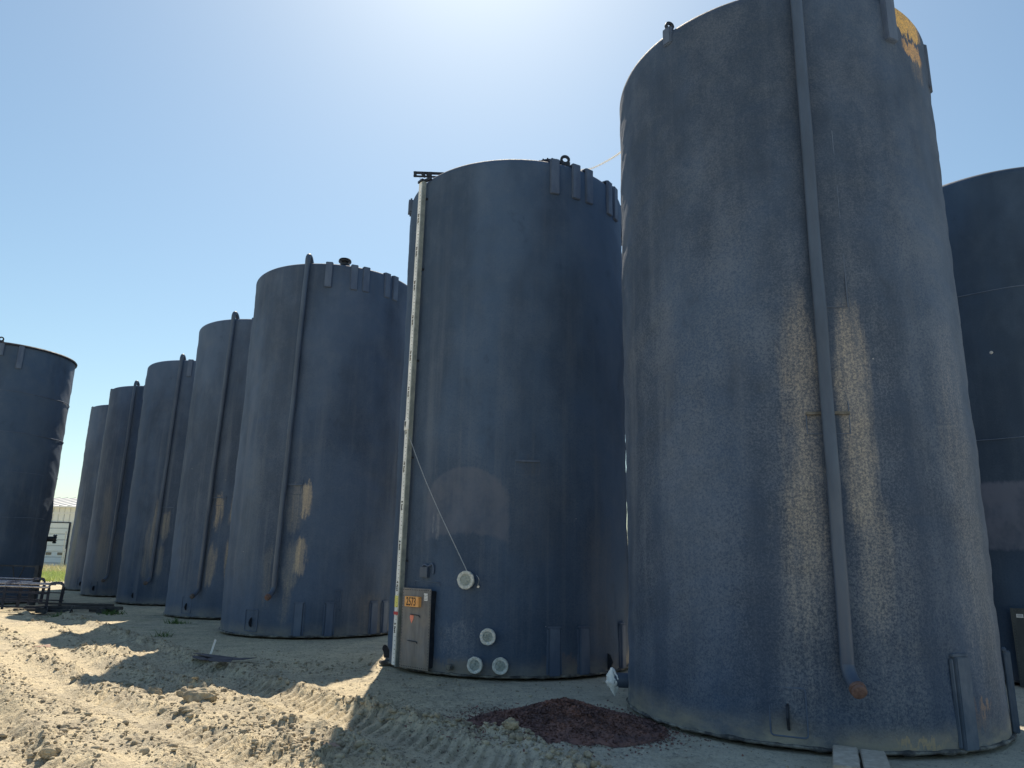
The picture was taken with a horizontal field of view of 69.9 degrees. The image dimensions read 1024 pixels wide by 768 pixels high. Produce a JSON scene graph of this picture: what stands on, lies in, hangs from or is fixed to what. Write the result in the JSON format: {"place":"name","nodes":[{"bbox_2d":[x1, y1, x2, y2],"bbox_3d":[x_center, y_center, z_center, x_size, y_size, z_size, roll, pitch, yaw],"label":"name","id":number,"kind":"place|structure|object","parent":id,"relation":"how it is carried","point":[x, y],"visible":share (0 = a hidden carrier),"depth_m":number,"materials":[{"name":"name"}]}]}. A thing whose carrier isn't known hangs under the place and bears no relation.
{"place":"outdoors","nodes":[
{"label":"outdoors","id":0,"kind":"place"},
{"bbox_2d":[40,567,65,581],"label":"grass","id":1,"kind":"structure","parent":0,"point":[54,576],"depth_m":42.97,"materials":[{"name":"green plant"}]},
{"bbox_2d":[42,562,66,572],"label":"dry grass","id":2,"kind":"structure","parent":0,"point":[50,568],"depth_m":55.10,"materials":[{"name":"beige plant"}]},
{"bbox_2d":[44,497,76,566],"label":"metal shed","id":3,"kind":"structure","parent":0,"point":[63,516],"depth_m":68.45,"materials":[{"name":"white metal"}]},
{"bbox_2d":[44,523,68,565],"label":"roller door","id":4,"kind":"structure","parent":3,"relation":"in","point":[53,554],"depth_m":68.10,"materials":[{"name":"white metal"}]},
{"bbox_2d":[0,580,1023,767],"bbox_3d":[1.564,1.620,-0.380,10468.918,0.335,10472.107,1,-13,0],"label":"ground","id":5,"kind":"structure","parent":0,"point":[201,635],"depth_m":8.16,"materials":[{"name":"dry sand"},{"name":"beige sand"},{"name":"gravel"}]},
{"bbox_2d":[0,565,41,605],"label":"guard rail","id":6,"kind":"object","parent":5,"relation":"on","point":[37,571],"visible":0.76,"depth_m":22.56,"materials":[{"name":"black metal"}]},
{"bbox_2d":[0,577,45,604],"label":"steel railing","id":7,"kind":"object","parent":5,"relation":"on","point":[30,589],"visible":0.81,"depth_m":21.65,"materials":[{"name":"grey metal"}]},
{"bbox_2d":[8,607,47,614],"bbox_3d":[-12.579,5.972,19.278,0.488,0.153,1.026,-6,-15,26],"label":"bent wire","id":8,"kind":"object","parent":5,"relation":"on","point":[32,614],"visible":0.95,"depth_m":19.09,"materials":[{"name":"black metal"}]},
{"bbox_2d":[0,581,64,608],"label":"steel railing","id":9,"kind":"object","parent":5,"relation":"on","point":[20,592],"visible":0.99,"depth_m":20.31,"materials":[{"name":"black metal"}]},
{"bbox_2d":[0,337,77,603],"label":"storage tank","id":10,"kind":"object","parent":5,"relation":"on","point":[36,384],"visible":0.92,"depth_m":23.73,"materials":[{"name":"metal"}]},
{"bbox_2d":[35,607,47,612],"bbox_3d":[-12.780,6.146,19.921,0.260,0.140,0.200,4,-14,-11],"label":"support block","id":11,"kind":"object","parent":5,"relation":"on","point":[41,610],"depth_m":19.85,"materials":[{"name":"black metal"}]},
{"bbox_2d":[33,644,50,647],"bbox_3d":[-8.103,4.521,12.644,0.253,0.049,0.118,12,-17,-38],"label":"sheet scrap","id":12,"kind":"object","parent":5,"relation":"on","point":[48,645],"visible":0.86,"depth_m":12.66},
{"bbox_2d":[13,608,72,611],"bbox_3d":[-12.871,6.211,20.115,1.708,0.070,0.070,0,-14,6],"label":"steel tube","id":13,"kind":"object","parent":5,"relation":"on","point":[49,610],"visible":0.55,"depth_m":20.07,"materials":[{"name":"black metal"}]},
{"bbox_2d":[38,744,60,759],"bbox_3d":[-3.815,3.032,6.044,0.161,0.130,0.132,6,-14,-19],"label":"mud clod","id":14,"kind":"object","parent":5,"relation":"on","point":[47,752],"visible":0.94,"depth_m":6.00,"materials":[{"name":"beige soil"}]},
{"bbox_2d":[43,610,61,616],"bbox_3d":[-12.173,6.080,19.438,0.476,0.210,0.392,8,-15,-26],"label":"weed","id":15,"kind":"object","parent":5,"relation":"on","point":[57,614],"visible":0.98,"depth_m":19.47,"materials":[{"name":"green plant"}]},
{"bbox_2d":[56,531,66,568],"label":"pipe gate","id":16,"kind":"structure","parent":5,"relation":"on","point":[63,551],"depth_m":59.27,"materials":[{"name":"metal"}]},
{"bbox_2d":[38,605,90,605],"bbox_3d":[-12.348,6.311,20.772,2.152,0.105,0.075,1,-13,1],"label":"steel tube","id":17,"kind":"object","parent":5,"relation":"on","point":[65,605],"visible":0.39,"depth_m":20.75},
{"bbox_2d":[60,723,71,728],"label":"mud clod","id":18,"kind":"object","parent":5,"relation":"on","point":[65,725],"visible":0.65,"depth_m":6.86,"materials":[{"name":"beige soil"}]},
{"bbox_2d":[25,606,122,609],"bbox_3d":[-12.095,6.178,20.240,2.873,0.135,0.085,-1,-14,7],"label":"steel tube","id":19,"kind":"object","parent":5,"relation":"on","point":[86,607],"visible":0.84,"depth_m":20.17,"materials":[{"name":"black metal"}]},
{"bbox_2d":[38,602,113,605],"bbox_3d":[-12.245,6.184,20.598,2.151,0.055,0.055,1,-13,1],"label":"steel tube","id":20,"kind":"object","parent":19,"relation":"on","point":[91,604],"visible":0.84,"depth_m":20.57,"materials":[{"name":"black metal"}]},
{"bbox_2d":[64,405,107,589],"bbox_3d":[-17.891,5.166,33.971,4.046,8.348,4.312,1,-13,0],"label":"storage tank","id":21,"kind":"object","parent":5,"relation":"on","point":[84,507],"visible":0.25,"depth_m":32.38,"materials":[{"name":"metal"}]},
{"bbox_2d":[96,608,107,613],"bbox_3d":[-11.170,6.193,19.989,0.260,0.140,0.200,2,-14,-6],"label":"support block","id":22,"kind":"object","parent":5,"relation":"on","point":[99,610],"depth_m":19.92,"materials":[{"name":"black metal"}]},
{"bbox_2d":[79,380,144,595],"bbox_3d":[-14.899,4.307,30.134,4.048,8.352,4.311,1,-13,0],"label":"storage tank","id":23,"kind":"object","parent":5,"relation":"on","point":[102,564],"visible":0.41,"depth_m":28.41,"materials":[{"name":"metal"}]},
{"bbox_2d":[98,609,126,615],"bbox_3d":[-10.754,6.152,19.830,0.897,0.174,0.755,1,-13,0],"label":"weed","id":24,"kind":"object","parent":5,"relation":"on","point":[113,612],"visible":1,"depth_m":19.81,"materials":[{"name":"green plant"}]},
{"bbox_2d":[117,680,133,686],"bbox_3d":[-5.226,4.063,9.899,0.223,0.126,0.144,1,-13,0],"label":"mud clod","id":25,"kind":"object","parent":5,"relation":"on","point":[128,683],"visible":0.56,"depth_m":9.88,"materials":[{"name":"beige soil"}]},
{"bbox_2d":[146,686,162,693],"bbox_3d":[-4.298,3.693,8.787,0.227,0.132,0.169,1,-13,0],"label":"mud clod","id":26,"kind":"object","parent":5,"relation":"on","point":[154,690],"visible":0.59,"depth_m":8.76,"materials":[{"name":"beige soil"}]},
{"bbox_2d":[114,354,195,604],"bbox_3d":[-11.357,3.410,26.111,4.053,8.348,4.309,1,-13,0],"label":"storage tank","id":27,"kind":"object","parent":5,"relation":"on","point":[145,565],"visible":0.52,"depth_m":24.37,"materials":[{"name":"metal"}]},
{"bbox_2d":[151,629,173,636],"bbox_3d":[-7.151,5.113,15.079,0.549,0.164,0.434,1,-13,0],"label":"weed","id":28,"kind":"object","parent":5,"relation":"on","point":[164,635],"visible":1,"depth_m":15.01,"materials":[{"name":"green plant"}]},
{"bbox_2d":[159,705,172,714],"bbox_3d":[-3.644,3.455,7.745,0.169,0.110,0.147,1,-13,0],"label":"mud clod","id":29,"kind":"object","parent":5,"relation":"on","point":[163,709],"visible":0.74,"depth_m":7.71,"materials":[{"name":"beige soil"}]},
{"bbox_2d":[163,616,195,623],"bbox_3d":[-8.013,5.673,17.598,0.848,0.171,0.643,1,-13,0],"label":"weed","id":30,"kind":"object","parent":5,"relation":"on","point":[176,621],"visible":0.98,"depth_m":17.57,"materials":[{"name":"green plant"}]},
{"bbox_2d":[176,686,187,696],"bbox_3d":[-3.823,3.601,8.534,0.157,0.154,0.141,-8,-16,34],"label":"mud clod","id":31,"kind":"object","parent":5,"relation":"on","point":[181,691],"visible":0.41,"depth_m":8.50,"materials":[{"name":"beige soil"}]},
{"bbox_2d":[178,703,203,713],"bbox_3d":[-3.349,3.414,7.662,0.238,0.144,0.227,11,-17,-35],"label":"mud clod","id":32,"kind":"object","parent":5,"relation":"on","point":[187,708],"visible":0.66,"depth_m":7.64,"materials":[{"name":"beige soil"}]},
{"bbox_2d":[182,687,218,702],"bbox_3d":[-3.482,3.481,8.172,0.411,0.183,0.232,2,-14,-6],"label":"mud clod","id":33,"kind":"object","parent":5,"relation":"on","point":[197,694],"visible":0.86,"depth_m":8.12,"materials":[{"name":"beige soil"}]},
{"bbox_2d":[192,656,209,660],"bbox_3d":[-4.928,4.354,11.646,0.234,0.029,0.686,11,-16,-34],"label":"sheet scrap","id":34,"kind":"object","parent":5,"relation":"on","point":[202,658],"visible":0.71,"depth_m":11.62,"materials":[{"name":"grey metal"}]},
{"bbox_2d":[163,311,252,618],"bbox_3d":[-7.556,2.401,21.582,4.045,8.350,4.254,1,-13,0],"label":"storage tank","id":35,"kind":"object","parent":5,"relation":"on","point":[199,556],"visible":0.45,"depth_m":19.84,"materials":[{"name":"metal"}]},
{"bbox_2d":[210,639,215,653],"bbox_3d":[-4.903,4.308,12.026,0.090,0.235,0.008,1,-13,0],"label":"plastic strip","id":36,"kind":"object","parent":5,"relation":"on","point":[212,648],"visible":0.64,"depth_m":12.02,"materials":[{"name":"white plastic"}]},
{"bbox_2d":[208,658,232,661],"bbox_3d":[-4.454,4.204,11.169,0.378,0.029,0.375,4,-14,-13],"label":"sheet scrap","id":37,"kind":"object","parent":5,"relation":"on","point":[220,659],"visible":1,"depth_m":11.13,"materials":[{"name":"metal"}]},
{"bbox_2d":[193,653,256,659],"bbox_3d":[-4.697,4.335,11.646,1.282,0.031,0.363,-4,-14,20],"label":"sheet scrap","id":38,"kind":"object","parent":5,"relation":"on","point":[213,656],"visible":0.83,"depth_m":11.64,"materials":[{"name":"metal"}]},
{"bbox_2d":[218,254,406,637],"bbox_3d":[-4.446,1.479,17.535,4.051,8.375,4.285,1,-13,0],"label":"storage tank","id":39,"kind":"object","parent":5,"relation":"on","point":[311,538],"visible":0.85,"depth_m":15.92,"materials":[{"name":"metal"}]},
{"bbox_2d":[324,742,339,746],"bbox_3d":[-1.575,3.150,6.396,0.154,0.029,0.083,5,-14,-15],"label":"sheet scrap","id":40,"kind":"object","parent":5,"relation":"on","point":[334,744],"visible":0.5,"depth_m":6.39,"materials":[{"name":"grey metal"}]},
{"bbox_2d":[379,155,628,678],"bbox_3d":[0.010,0.467,13.095,4.066,8.452,4.118,1,-13,0],"label":"storage tank","id":41,"kind":"object","parent":5,"relation":"on","point":[510,552],"visible":0.98,"depth_m":11.35,"materials":[{"name":"painted steel"},{"name":"black steel"},{"name":"white paint"}]},
{"bbox_2d":[399,587,436,670],"bbox_3d":[-1.389,3.598,10.811,0.630,1.130,0.229,-10,-18,40],"label":"door panel","id":42,"kind":"structure","parent":41,"relation":"in","point":[418,604],"depth_m":10.74,"materials":[{"name":"black metal"}]},
{"bbox_2d":[581,151,620,170],"bbox_3d":[1.627,-3.856,12.458,0.370,0.387,2.584,10,-16,-31],"label":"rope","id":43,"kind":"object","parent":41,"relation":"hanging from","point":[609,159],"visible":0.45,"depth_m":12.67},
{"bbox_2d":[504,717,518,729],"bbox_3d":[-0.003,3.178,6.854,0.145,0.122,0.108,1,-13,0],"label":"mud clod","id":44,"kind":"object","parent":5,"relation":"on","point":[511,723],"visible":1,"depth_m":6.82,"materials":[{"name":"beige soil"}]},
{"bbox_2d":[0,609,1023,767],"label":"loose clods","id":45,"kind":"object","parent":5,"relation":"on","point":[340,756],"visible":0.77,"depth_m":7.09,"materials":[{"name":"beige soil"}]},
{"bbox_2d":[393,697,743,762],"bbox_3d":[0.304,3.403,7.487,3.203,0.389,2.919,5,-14,-15],"label":"flake heap","id":46,"kind":"object","parent":5,"relation":"on","point":[571,721],"visible":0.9,"depth_m":7.16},
{"bbox_2d":[614,0,1020,756],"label":"storage tank","id":47,"kind":"object","parent":5,"relation":"on","point":[808,558],"visible":1,"depth_m":7.56,"materials":[{"name":"metal"}]},
{"bbox_2d":[605,667,618,695],"bbox_3d":[1.203,3.561,8.769,0.170,0.330,0.224,1,-12,-26],"label":"plastic bag","id":48,"kind":"object","parent":47,"relation":"attached to","point":[610,681],"visible":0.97,"depth_m":8.72,"materials":[{"name":"white plastic"}]},
{"bbox_2d":[833,745,859,767],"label":"timber block","id":49,"kind":"object","parent":5,"relation":"on","point":[845,756],"depth_m":6.04,"materials":[{"name":"grey wood"}]},
{"bbox_2d":[860,749,890,767],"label":"timber block","id":50,"kind":"object","parent":5,"relation":"on","point":[873,759],"depth_m":6.05,"materials":[{"name":"grey wood"}]},
{"bbox_2d":[942,167,1023,686],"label":"storage tank","id":51,"kind":"object","parent":5,"relation":"on","point":[985,215],"visible":0.27,"depth_m":11.67,"materials":[{"name":"painted steel"},{"name":"black steel"}]},
{"bbox_2d":[1010,608,1023,686],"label":"door panel","id":52,"kind":"structure","parent":51,"relation":"in","point":[1017,614],"depth_m":10.66,"materials":[{"name":"black metal"}]},
{"bbox_2d":[0,0,1023,537],"label":"sky","id":53,"kind":"structure","parent":0,"point":[159,159],"materials":[{"name":"blue"}]}
]}

